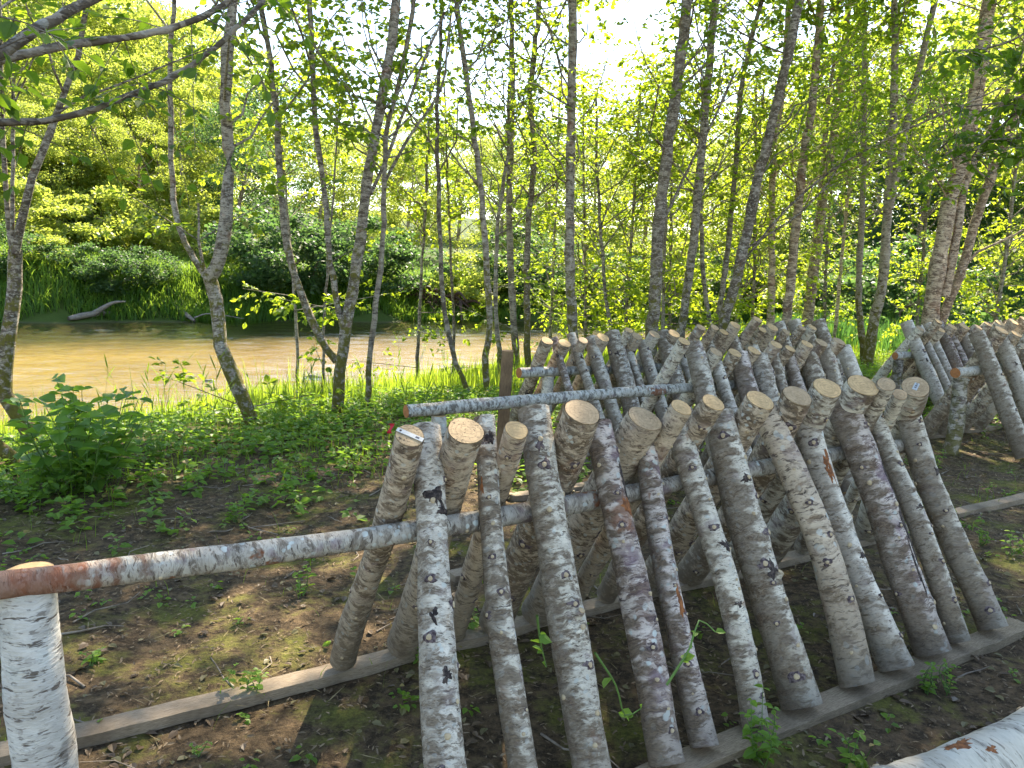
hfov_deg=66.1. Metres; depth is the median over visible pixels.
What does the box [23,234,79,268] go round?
shrub
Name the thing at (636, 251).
shrub
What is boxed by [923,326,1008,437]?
leaning log
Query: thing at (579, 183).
leafy tree
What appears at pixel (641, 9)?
sky
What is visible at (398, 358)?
reed
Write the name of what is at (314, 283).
shrub
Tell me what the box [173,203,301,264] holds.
shrub
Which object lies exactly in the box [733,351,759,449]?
leaning log
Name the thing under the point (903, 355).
rail log
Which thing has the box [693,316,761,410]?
leaning log
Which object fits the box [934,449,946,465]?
plant
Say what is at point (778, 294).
shrub
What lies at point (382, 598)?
straw litter
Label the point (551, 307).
sapling
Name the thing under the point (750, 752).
plant
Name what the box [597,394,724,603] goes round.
leaning log
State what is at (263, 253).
shrub
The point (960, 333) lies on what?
leaning log
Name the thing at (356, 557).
twig litter
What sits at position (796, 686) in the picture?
leaning log
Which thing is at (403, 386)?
reed
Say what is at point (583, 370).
leaning log
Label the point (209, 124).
leafy tree
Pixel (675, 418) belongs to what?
leaning log
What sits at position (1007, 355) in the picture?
leaning log
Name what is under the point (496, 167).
leafy tree
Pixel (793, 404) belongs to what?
leaning log
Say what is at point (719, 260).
shrub
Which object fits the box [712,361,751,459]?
leaning log
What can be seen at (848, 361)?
leaning log
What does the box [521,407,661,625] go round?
leaning log
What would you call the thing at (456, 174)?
sapling
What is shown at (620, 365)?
leaning log
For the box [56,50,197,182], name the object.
leafy tree
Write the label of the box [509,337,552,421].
leaning log
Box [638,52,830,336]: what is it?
sapling
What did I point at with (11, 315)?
slender tree
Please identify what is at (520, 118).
leafy tree
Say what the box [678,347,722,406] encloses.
leaning log
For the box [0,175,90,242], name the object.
shrub
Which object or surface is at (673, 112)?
slender tree
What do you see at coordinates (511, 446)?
leaning log
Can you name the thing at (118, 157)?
leafy tree
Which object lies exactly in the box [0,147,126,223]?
shrub
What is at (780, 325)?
leaning log
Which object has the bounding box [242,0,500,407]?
slender tree
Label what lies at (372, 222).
shrub
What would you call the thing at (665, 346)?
leaning log
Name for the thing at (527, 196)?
leafy tree
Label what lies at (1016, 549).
plant
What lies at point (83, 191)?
shrub
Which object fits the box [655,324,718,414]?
leaning log
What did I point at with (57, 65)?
leafy tree
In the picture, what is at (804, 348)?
leaning log
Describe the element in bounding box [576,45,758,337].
sapling
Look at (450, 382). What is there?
reed
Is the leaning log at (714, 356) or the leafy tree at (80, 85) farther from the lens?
the leafy tree at (80, 85)
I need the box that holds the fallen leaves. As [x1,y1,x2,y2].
[0,408,1023,767]
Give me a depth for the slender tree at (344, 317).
7.66 m
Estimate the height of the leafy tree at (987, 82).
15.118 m
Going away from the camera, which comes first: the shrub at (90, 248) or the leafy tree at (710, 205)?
the shrub at (90, 248)
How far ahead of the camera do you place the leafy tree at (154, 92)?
39.51 m
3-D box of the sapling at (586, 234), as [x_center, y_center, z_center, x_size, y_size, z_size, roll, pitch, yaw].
[1.389,-3.093,14.684,3.309,5.526,3.397,6,9,22]
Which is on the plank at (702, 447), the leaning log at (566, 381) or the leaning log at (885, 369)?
the leaning log at (566, 381)
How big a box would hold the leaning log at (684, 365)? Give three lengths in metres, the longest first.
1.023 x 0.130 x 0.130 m
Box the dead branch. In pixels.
[174,306,243,321]
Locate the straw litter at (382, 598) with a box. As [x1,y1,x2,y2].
[0,410,1023,765]
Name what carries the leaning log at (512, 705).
on the plank at (836, 700)
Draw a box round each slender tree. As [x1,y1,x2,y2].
[0,0,270,443]
[0,439,27,473]
[80,0,364,425]
[195,0,493,413]
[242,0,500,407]
[337,0,509,396]
[361,0,585,396]
[387,0,600,385]
[413,0,627,367]
[425,0,636,367]
[473,0,641,382]
[518,33,697,361]
[577,0,802,337]
[588,0,774,378]
[588,0,819,336]
[664,0,870,333]
[694,0,1021,376]
[709,0,957,335]
[719,0,917,324]
[728,0,949,325]
[767,0,967,359]
[767,0,969,337]
[798,0,1023,366]
[828,0,1023,324]
[889,0,1023,324]
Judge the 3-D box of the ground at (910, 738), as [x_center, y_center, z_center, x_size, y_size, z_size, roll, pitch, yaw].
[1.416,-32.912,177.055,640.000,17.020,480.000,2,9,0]
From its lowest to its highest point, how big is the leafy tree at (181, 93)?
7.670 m
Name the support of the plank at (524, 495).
on the ground at (910, 738)
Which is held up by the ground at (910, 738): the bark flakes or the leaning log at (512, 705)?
the bark flakes
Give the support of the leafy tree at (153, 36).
on the ground at (910, 738)
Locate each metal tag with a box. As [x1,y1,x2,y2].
[396,427,423,441]
[912,382,919,390]
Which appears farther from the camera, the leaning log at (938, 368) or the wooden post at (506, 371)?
the leaning log at (938, 368)
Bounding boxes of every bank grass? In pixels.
[0,240,841,321]
[0,320,901,438]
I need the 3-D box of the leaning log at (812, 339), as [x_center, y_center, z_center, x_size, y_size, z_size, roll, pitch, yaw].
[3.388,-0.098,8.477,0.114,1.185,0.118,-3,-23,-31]
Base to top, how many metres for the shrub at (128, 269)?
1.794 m
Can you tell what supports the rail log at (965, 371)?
on the support post at (955, 426)
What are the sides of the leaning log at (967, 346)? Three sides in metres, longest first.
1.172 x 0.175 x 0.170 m
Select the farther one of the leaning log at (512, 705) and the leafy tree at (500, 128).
the leafy tree at (500, 128)
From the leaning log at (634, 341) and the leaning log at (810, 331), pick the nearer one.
the leaning log at (634, 341)
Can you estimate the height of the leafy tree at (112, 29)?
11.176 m
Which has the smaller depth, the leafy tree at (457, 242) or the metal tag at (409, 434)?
the metal tag at (409, 434)
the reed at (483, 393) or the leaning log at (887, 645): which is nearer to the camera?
the leaning log at (887, 645)
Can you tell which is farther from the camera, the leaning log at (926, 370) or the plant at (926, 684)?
the leaning log at (926, 370)
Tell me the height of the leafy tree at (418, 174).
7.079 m
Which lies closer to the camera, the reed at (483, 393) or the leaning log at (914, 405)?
the leaning log at (914, 405)
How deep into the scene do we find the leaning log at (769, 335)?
8.05 m
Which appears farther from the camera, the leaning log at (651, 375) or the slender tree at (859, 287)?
the slender tree at (859, 287)
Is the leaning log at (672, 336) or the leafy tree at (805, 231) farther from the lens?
the leafy tree at (805, 231)
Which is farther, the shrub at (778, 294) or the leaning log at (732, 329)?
the shrub at (778, 294)
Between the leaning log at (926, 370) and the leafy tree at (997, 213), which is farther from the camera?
the leafy tree at (997, 213)
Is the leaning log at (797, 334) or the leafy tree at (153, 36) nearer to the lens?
the leaning log at (797, 334)
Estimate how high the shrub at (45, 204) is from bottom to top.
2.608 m
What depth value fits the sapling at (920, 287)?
16.59 m
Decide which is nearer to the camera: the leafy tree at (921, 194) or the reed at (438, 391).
the reed at (438, 391)
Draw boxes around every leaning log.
[330,424,423,670]
[387,417,484,659]
[413,422,466,767]
[453,421,527,640]
[473,414,537,767]
[479,400,599,632]
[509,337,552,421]
[517,404,611,767]
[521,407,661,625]
[533,339,570,393]
[551,337,587,414]
[551,337,589,458]
[553,333,608,429]
[566,332,604,418]
[577,400,691,602]
[586,335,622,431]
[587,327,632,402]
[589,418,684,766]
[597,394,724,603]
[599,332,641,409]
[603,330,659,418]
[604,329,639,415]
[622,329,679,417]
[625,345,651,411]
[637,442,718,747]
[638,339,667,420]
[640,337,689,411]
[645,391,773,596]
[652,324,705,412]
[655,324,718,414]
[657,329,692,417]
[671,422,768,727]
[677,386,811,586]
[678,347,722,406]
[680,354,696,405]
[685,329,728,382]
[685,341,717,456]
[691,321,740,405]
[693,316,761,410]
[698,346,760,449]
[700,341,781,466]
[702,335,714,352]
[707,408,822,709]
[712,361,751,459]
[713,348,741,397]
[727,335,743,351]
[729,378,841,573]
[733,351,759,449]
[734,323,777,397]
[741,331,760,351]
[743,327,766,350]
[751,339,827,447]
[752,352,779,404]
[759,405,874,687]
[767,375,878,564]
[771,354,787,394]
[773,320,792,350]
[774,329,789,344]
[779,325,805,352]
[779,345,795,366]
[784,340,812,377]
[785,354,806,391]
[788,318,801,347]
[793,324,816,349]
[794,377,895,554]
[795,423,914,671]
[801,349,852,493]
[803,324,816,343]
[805,337,845,391]
[811,318,844,375]
[820,343,843,386]
[829,399,951,656]
[837,344,862,378]
[844,389,907,513]
[854,376,929,542]
[871,412,970,643]
[872,326,923,383]
[889,319,942,378]
[895,384,1008,630]
[900,320,943,405]
[902,328,944,380]
[912,323,956,376]
[918,325,950,391]
[920,323,969,377]
[923,322,969,406]
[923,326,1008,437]
[928,321,991,396]
[937,330,1021,434]
[939,320,974,402]
[944,320,1005,392]
[951,335,979,395]
[954,322,985,388]
[964,333,1023,432]
[968,324,981,333]
[968,330,1023,459]
[973,370,1023,429]
[978,322,1013,397]
[996,336,1023,423]
[1004,318,1018,332]
[1015,316,1023,333]
[1016,342,1023,367]
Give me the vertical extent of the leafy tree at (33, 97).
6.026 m
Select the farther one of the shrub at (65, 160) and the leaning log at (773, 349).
the shrub at (65, 160)
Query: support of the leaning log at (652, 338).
on the ground at (910, 738)
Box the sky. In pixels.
[63,0,1023,246]
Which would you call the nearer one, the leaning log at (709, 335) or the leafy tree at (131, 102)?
the leaning log at (709, 335)
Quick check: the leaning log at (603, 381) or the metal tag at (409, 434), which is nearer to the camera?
the metal tag at (409, 434)
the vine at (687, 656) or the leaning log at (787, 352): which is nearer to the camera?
the vine at (687, 656)
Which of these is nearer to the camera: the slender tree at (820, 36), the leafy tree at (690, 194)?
the slender tree at (820, 36)
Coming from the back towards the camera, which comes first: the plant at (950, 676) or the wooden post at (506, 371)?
the wooden post at (506, 371)
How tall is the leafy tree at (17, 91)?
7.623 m
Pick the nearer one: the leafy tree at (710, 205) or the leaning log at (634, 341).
the leaning log at (634, 341)
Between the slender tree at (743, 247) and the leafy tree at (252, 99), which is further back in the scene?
the leafy tree at (252, 99)
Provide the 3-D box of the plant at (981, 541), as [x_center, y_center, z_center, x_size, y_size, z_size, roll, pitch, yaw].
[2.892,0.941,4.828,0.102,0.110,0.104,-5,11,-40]
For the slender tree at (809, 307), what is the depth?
14.92 m
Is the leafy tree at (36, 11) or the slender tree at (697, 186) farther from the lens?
the leafy tree at (36, 11)
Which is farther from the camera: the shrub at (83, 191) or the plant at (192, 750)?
the shrub at (83, 191)
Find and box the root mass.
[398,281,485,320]
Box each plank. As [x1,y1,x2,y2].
[0,523,909,766]
[450,480,916,582]
[508,481,586,501]
[583,444,705,465]
[635,617,1023,767]
[929,424,1002,438]
[954,492,1023,517]
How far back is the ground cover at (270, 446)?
6.41 m
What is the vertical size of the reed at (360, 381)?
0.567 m
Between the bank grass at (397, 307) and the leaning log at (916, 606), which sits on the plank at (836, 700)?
the leaning log at (916, 606)
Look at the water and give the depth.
19.16 m
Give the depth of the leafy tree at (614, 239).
44.24 m
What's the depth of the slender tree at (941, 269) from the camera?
11.13 m
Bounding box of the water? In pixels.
[0,320,765,430]
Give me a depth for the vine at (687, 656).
2.07 m
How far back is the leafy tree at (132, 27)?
44.59 m
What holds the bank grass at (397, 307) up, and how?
on the ground at (910, 738)
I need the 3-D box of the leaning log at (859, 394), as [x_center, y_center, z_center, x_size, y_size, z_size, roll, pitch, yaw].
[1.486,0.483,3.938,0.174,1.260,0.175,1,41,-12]
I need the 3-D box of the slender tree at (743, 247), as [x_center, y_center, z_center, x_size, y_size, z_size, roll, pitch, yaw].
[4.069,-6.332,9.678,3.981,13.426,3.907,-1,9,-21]
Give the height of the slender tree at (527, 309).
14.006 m
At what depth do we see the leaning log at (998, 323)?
10.45 m
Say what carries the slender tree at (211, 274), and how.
on the ground at (910, 738)
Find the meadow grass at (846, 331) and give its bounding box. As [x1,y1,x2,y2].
[738,285,1023,353]
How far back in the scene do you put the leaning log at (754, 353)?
5.65 m
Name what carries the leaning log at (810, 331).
on the ground at (910, 738)
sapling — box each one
[197,32,408,392]
[237,0,410,392]
[338,41,479,380]
[388,87,534,376]
[487,41,633,355]
[498,67,688,355]
[530,52,738,350]
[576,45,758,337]
[585,42,780,338]
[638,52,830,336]
[680,48,886,337]
[749,53,914,330]
[845,0,1003,349]
[905,58,1023,326]
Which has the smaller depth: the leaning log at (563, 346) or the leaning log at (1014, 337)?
the leaning log at (563, 346)
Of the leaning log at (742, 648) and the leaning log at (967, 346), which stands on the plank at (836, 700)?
the leaning log at (742, 648)
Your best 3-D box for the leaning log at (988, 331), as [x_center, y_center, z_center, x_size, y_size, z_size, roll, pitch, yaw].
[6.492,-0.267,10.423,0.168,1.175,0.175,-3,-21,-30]
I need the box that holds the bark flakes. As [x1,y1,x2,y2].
[0,422,1023,767]
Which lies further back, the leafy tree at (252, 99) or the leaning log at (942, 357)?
the leafy tree at (252, 99)
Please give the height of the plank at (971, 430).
0.047 m
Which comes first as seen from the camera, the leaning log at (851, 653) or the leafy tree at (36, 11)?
the leaning log at (851, 653)
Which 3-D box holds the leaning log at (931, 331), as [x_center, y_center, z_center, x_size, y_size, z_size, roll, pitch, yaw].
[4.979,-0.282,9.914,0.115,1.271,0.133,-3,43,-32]
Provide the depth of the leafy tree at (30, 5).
43.78 m
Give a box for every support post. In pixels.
[0,562,78,767]
[431,415,446,440]
[541,376,553,414]
[891,359,903,385]
[942,377,967,455]
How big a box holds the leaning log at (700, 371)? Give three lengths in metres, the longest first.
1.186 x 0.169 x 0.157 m
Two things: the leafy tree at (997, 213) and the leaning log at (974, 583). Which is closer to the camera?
the leaning log at (974, 583)
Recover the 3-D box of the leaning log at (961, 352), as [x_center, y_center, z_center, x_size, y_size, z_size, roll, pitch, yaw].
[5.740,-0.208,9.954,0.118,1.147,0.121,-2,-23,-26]
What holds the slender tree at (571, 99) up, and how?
on the ground at (910, 738)
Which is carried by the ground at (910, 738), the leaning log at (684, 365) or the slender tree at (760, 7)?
the slender tree at (760, 7)
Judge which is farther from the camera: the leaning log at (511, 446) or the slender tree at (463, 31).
the slender tree at (463, 31)
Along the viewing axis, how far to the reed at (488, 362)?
9.22 m
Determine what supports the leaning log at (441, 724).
on the plank at (836, 700)
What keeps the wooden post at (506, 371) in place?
on the ground at (910, 738)
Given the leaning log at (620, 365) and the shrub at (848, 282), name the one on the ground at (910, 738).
the shrub at (848, 282)
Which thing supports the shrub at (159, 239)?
on the ground at (910, 738)
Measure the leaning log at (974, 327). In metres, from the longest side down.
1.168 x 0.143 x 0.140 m
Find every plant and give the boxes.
[79,647,106,665]
[140,422,173,466]
[186,741,212,756]
[223,663,267,694]
[225,502,246,522]
[292,564,316,595]
[358,404,381,433]
[413,646,418,664]
[467,608,478,629]
[739,684,781,767]
[828,728,880,767]
[916,661,938,694]
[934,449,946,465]
[935,658,960,695]
[975,527,993,545]
[1000,530,1023,555]
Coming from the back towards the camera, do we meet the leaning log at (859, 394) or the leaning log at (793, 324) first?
the leaning log at (793, 324)
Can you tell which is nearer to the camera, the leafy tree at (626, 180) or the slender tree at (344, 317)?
the slender tree at (344, 317)
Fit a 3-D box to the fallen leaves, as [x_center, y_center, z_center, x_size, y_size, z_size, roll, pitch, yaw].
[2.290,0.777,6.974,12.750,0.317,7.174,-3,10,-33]
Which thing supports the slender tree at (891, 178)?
on the ground at (910, 738)
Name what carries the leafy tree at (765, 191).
on the ground at (910, 738)
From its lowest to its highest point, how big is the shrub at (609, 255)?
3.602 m
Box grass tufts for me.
[0,390,1022,740]
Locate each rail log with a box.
[0,439,904,599]
[403,376,846,417]
[516,363,682,377]
[892,351,912,359]
[950,363,1023,377]
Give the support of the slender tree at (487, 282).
on the ground at (910, 738)
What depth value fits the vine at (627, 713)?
2.17 m
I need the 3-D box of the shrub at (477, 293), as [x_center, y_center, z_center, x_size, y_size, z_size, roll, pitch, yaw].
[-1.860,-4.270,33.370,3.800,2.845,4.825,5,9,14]
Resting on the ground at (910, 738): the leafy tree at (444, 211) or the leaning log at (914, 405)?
the leafy tree at (444, 211)
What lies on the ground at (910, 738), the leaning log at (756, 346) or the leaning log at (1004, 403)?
the leaning log at (1004, 403)
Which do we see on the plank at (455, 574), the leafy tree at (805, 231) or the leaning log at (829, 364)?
the leaning log at (829, 364)
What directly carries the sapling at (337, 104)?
on the ground at (910, 738)
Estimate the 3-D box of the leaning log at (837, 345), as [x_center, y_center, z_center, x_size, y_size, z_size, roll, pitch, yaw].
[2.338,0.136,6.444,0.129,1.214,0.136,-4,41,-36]
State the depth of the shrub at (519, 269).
34.77 m
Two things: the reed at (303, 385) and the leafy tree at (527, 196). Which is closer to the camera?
the reed at (303, 385)
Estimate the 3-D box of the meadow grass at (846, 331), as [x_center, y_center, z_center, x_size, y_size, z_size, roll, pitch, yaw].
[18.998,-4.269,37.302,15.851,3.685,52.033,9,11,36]
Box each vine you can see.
[530,615,551,666]
[594,652,641,720]
[666,620,725,685]
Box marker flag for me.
[387,423,393,446]
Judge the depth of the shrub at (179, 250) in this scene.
31.98 m
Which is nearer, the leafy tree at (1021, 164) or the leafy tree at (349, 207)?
the leafy tree at (1021, 164)
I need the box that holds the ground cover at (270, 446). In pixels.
[0,349,1002,555]
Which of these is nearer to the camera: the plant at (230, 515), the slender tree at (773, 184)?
the plant at (230, 515)
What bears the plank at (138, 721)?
on the ground at (910, 738)
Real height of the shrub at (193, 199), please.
3.828 m
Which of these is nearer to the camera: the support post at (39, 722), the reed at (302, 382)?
the support post at (39, 722)
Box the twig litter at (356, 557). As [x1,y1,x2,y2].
[2,413,1023,767]
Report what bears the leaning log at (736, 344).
on the plank at (702, 447)
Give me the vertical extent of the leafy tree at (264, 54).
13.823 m
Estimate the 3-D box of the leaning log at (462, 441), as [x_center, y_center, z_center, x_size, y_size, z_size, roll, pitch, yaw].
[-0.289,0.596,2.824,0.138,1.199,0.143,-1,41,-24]
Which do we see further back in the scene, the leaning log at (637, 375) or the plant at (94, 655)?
the leaning log at (637, 375)
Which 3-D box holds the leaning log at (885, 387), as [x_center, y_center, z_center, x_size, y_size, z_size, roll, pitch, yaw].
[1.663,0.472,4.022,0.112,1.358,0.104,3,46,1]
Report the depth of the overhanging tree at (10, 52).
3.38 m
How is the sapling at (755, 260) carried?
on the ground at (910, 738)
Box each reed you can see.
[93,354,114,412]
[132,384,145,411]
[140,363,153,411]
[151,367,176,428]
[175,350,195,397]
[195,361,208,401]
[201,345,229,427]
[215,378,234,429]
[239,368,261,415]
[263,379,281,431]
[290,370,311,407]
[292,363,311,396]
[304,357,324,404]
[354,356,363,394]
[390,330,406,386]
[399,367,413,404]
[414,365,433,419]
[429,380,443,402]
[441,362,458,398]
[465,371,492,418]
[484,345,495,385]
[509,339,519,388]
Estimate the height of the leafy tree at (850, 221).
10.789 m
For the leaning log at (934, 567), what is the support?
on the plank at (836, 700)
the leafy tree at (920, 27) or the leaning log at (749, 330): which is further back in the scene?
the leafy tree at (920, 27)
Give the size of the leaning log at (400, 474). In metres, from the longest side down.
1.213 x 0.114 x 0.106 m
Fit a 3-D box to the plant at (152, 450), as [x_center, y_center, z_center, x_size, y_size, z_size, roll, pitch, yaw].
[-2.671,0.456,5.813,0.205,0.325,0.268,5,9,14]
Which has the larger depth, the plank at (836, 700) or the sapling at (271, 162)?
the sapling at (271, 162)
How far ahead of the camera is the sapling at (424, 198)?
12.21 m
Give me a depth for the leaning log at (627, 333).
6.99 m
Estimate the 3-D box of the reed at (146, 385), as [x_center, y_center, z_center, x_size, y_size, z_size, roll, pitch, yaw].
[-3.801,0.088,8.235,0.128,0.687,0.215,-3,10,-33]
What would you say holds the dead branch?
on the ground at (910, 738)
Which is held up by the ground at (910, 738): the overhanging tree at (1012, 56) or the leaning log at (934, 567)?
the overhanging tree at (1012, 56)
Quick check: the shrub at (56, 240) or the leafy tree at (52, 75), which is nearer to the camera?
the shrub at (56, 240)
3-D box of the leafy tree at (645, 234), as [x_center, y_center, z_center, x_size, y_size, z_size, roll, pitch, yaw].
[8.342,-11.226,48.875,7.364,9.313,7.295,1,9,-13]
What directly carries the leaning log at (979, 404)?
on the plank at (971, 430)
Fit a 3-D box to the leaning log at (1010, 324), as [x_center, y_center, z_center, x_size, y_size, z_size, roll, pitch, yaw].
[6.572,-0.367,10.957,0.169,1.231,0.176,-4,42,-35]
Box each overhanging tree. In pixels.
[0,0,339,215]
[895,0,1023,216]
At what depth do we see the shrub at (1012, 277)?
28.71 m
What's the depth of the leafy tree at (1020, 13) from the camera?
38.31 m
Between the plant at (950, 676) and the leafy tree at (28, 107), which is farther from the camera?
the leafy tree at (28, 107)
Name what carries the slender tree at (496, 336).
on the ground at (910, 738)
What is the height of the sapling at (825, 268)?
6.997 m
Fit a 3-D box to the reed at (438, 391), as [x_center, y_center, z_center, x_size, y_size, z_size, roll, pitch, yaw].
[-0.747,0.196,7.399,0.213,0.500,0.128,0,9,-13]
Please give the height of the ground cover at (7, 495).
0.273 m
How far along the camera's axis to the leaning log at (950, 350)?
9.81 m
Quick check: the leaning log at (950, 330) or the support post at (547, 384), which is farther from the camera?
the leaning log at (950, 330)
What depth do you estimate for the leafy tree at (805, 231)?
62.86 m
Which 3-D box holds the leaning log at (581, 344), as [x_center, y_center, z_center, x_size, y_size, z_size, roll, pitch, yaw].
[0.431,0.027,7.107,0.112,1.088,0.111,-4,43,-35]
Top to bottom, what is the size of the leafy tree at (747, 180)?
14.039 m
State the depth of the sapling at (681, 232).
14.72 m
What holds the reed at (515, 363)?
on the ground at (910, 738)
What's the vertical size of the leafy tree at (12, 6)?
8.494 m
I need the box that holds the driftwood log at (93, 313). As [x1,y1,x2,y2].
[67,301,125,320]
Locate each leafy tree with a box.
[0,100,82,204]
[1,0,27,94]
[1,0,98,145]
[2,0,138,128]
[2,9,143,183]
[2,21,41,169]
[4,30,82,162]
[4,73,96,200]
[25,78,127,183]
[38,7,156,170]
[41,68,161,189]
[48,105,141,215]
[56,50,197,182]
[64,0,204,105]
[70,0,219,180]
[84,116,194,228]
[85,52,220,206]
[87,0,267,203]
[92,0,220,173]
[121,10,298,200]
[122,79,236,221]
[149,53,294,221]
[163,88,259,210]
[167,100,312,235]
[207,73,360,235]
[233,107,301,208]
[250,121,380,244]
[297,112,390,227]
[322,122,422,250]
[336,110,443,225]
[353,132,463,255]
[389,115,478,235]
[407,127,505,252]
[444,119,525,228]
[445,131,563,267]
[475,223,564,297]
[478,112,575,228]
[487,116,608,252]
[522,125,628,234]
[534,138,651,266]
[576,116,677,234]
[588,124,710,259]
[641,126,727,248]
[644,139,761,268]
[678,121,778,236]
[693,132,804,263]
[703,98,894,275]
[705,112,837,261]
[736,67,947,299]
[761,89,883,250]
[780,91,991,285]
[806,9,1012,268]
[825,70,1022,289]
[837,57,1023,269]
[895,0,1023,269]
[898,0,1023,272]
[907,0,1023,240]
[964,61,1023,278]
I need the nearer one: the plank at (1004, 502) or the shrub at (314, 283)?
the plank at (1004, 502)
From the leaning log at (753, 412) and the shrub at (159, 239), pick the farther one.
the shrub at (159, 239)
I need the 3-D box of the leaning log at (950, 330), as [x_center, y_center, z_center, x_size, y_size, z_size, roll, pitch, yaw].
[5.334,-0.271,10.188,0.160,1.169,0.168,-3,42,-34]
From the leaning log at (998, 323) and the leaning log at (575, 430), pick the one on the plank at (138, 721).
the leaning log at (575, 430)
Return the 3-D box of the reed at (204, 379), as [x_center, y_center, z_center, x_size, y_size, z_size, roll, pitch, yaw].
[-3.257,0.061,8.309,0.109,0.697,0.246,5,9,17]
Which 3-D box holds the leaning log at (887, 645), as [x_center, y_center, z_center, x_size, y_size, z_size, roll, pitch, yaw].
[1.410,0.624,3.340,0.145,1.126,0.158,-3,-21,-31]
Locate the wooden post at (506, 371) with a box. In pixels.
[496,350,512,451]
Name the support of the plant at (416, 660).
on the ground at (910, 738)
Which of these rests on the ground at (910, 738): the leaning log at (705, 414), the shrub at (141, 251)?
the shrub at (141, 251)
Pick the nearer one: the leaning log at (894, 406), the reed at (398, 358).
the leaning log at (894, 406)
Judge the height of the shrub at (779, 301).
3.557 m
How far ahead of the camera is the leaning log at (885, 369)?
9.67 m
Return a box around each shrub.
[0,131,92,205]
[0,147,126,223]
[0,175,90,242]
[0,195,58,245]
[0,220,67,275]
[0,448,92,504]
[1,373,153,493]
[23,203,100,251]
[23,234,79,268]
[37,140,159,220]
[42,241,125,293]
[44,181,164,254]
[60,163,188,230]
[71,246,170,295]
[89,173,215,243]
[95,198,179,254]
[113,244,186,290]
[129,208,237,263]
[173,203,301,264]
[196,203,335,293]
[223,208,353,295]
[259,221,378,292]
[299,214,424,297]
[338,226,457,296]
[423,249,508,311]
[498,237,612,297]
[579,250,667,316]
[615,241,720,296]
[677,247,767,301]
[729,250,804,310]
[761,262,877,315]
[793,241,971,319]
[815,229,1008,326]
[924,242,1023,306]
[961,277,1023,319]
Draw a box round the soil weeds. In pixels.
[0,406,1020,767]
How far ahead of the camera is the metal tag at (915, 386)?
3.76 m
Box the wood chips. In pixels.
[0,400,1023,767]
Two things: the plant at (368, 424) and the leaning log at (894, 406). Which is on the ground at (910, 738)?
the plant at (368, 424)
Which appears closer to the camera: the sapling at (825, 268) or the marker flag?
the marker flag
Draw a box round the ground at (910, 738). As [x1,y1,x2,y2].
[0,164,1023,767]
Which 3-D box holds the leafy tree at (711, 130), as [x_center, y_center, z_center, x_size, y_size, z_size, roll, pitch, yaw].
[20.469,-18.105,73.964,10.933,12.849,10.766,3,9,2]
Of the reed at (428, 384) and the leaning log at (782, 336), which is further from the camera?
the leaning log at (782, 336)
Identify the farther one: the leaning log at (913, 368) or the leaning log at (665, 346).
the leaning log at (913, 368)
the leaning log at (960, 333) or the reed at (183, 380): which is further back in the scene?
the leaning log at (960, 333)
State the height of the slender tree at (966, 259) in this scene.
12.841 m
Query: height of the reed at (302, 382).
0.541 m
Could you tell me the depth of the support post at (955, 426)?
7.31 m
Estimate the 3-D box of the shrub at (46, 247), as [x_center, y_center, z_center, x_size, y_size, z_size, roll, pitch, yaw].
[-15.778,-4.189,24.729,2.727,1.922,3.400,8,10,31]
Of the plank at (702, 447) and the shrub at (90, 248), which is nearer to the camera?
the plank at (702, 447)
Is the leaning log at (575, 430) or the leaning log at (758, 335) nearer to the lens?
the leaning log at (575, 430)
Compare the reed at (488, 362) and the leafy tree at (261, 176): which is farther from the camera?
the leafy tree at (261, 176)
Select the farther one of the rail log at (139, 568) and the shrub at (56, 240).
the shrub at (56, 240)
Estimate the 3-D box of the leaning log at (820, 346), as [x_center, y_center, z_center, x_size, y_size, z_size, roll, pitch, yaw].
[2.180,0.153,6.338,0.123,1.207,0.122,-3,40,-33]
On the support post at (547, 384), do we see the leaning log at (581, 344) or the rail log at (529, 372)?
the rail log at (529, 372)
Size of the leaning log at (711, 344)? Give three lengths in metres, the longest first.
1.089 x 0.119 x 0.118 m
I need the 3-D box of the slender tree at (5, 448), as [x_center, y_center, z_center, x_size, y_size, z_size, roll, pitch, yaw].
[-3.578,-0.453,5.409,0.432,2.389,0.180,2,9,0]
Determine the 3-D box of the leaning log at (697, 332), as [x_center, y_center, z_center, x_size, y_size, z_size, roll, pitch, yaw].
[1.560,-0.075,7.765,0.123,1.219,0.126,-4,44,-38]
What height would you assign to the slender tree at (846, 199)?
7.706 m
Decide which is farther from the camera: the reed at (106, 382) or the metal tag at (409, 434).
the reed at (106, 382)
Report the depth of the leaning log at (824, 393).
3.40 m
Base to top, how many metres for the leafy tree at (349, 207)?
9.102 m
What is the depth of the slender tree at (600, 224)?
12.64 m
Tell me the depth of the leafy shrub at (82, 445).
5.09 m
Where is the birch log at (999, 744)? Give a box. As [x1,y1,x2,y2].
[870,706,1023,767]
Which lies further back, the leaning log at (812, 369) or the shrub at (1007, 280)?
the shrub at (1007, 280)
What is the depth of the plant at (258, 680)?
2.85 m
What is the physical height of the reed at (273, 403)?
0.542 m
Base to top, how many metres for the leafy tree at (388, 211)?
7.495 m
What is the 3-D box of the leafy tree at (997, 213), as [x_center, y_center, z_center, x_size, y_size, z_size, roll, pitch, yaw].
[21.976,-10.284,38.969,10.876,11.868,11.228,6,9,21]
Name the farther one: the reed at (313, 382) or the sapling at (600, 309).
the sapling at (600, 309)
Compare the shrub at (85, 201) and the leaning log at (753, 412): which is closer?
the leaning log at (753, 412)

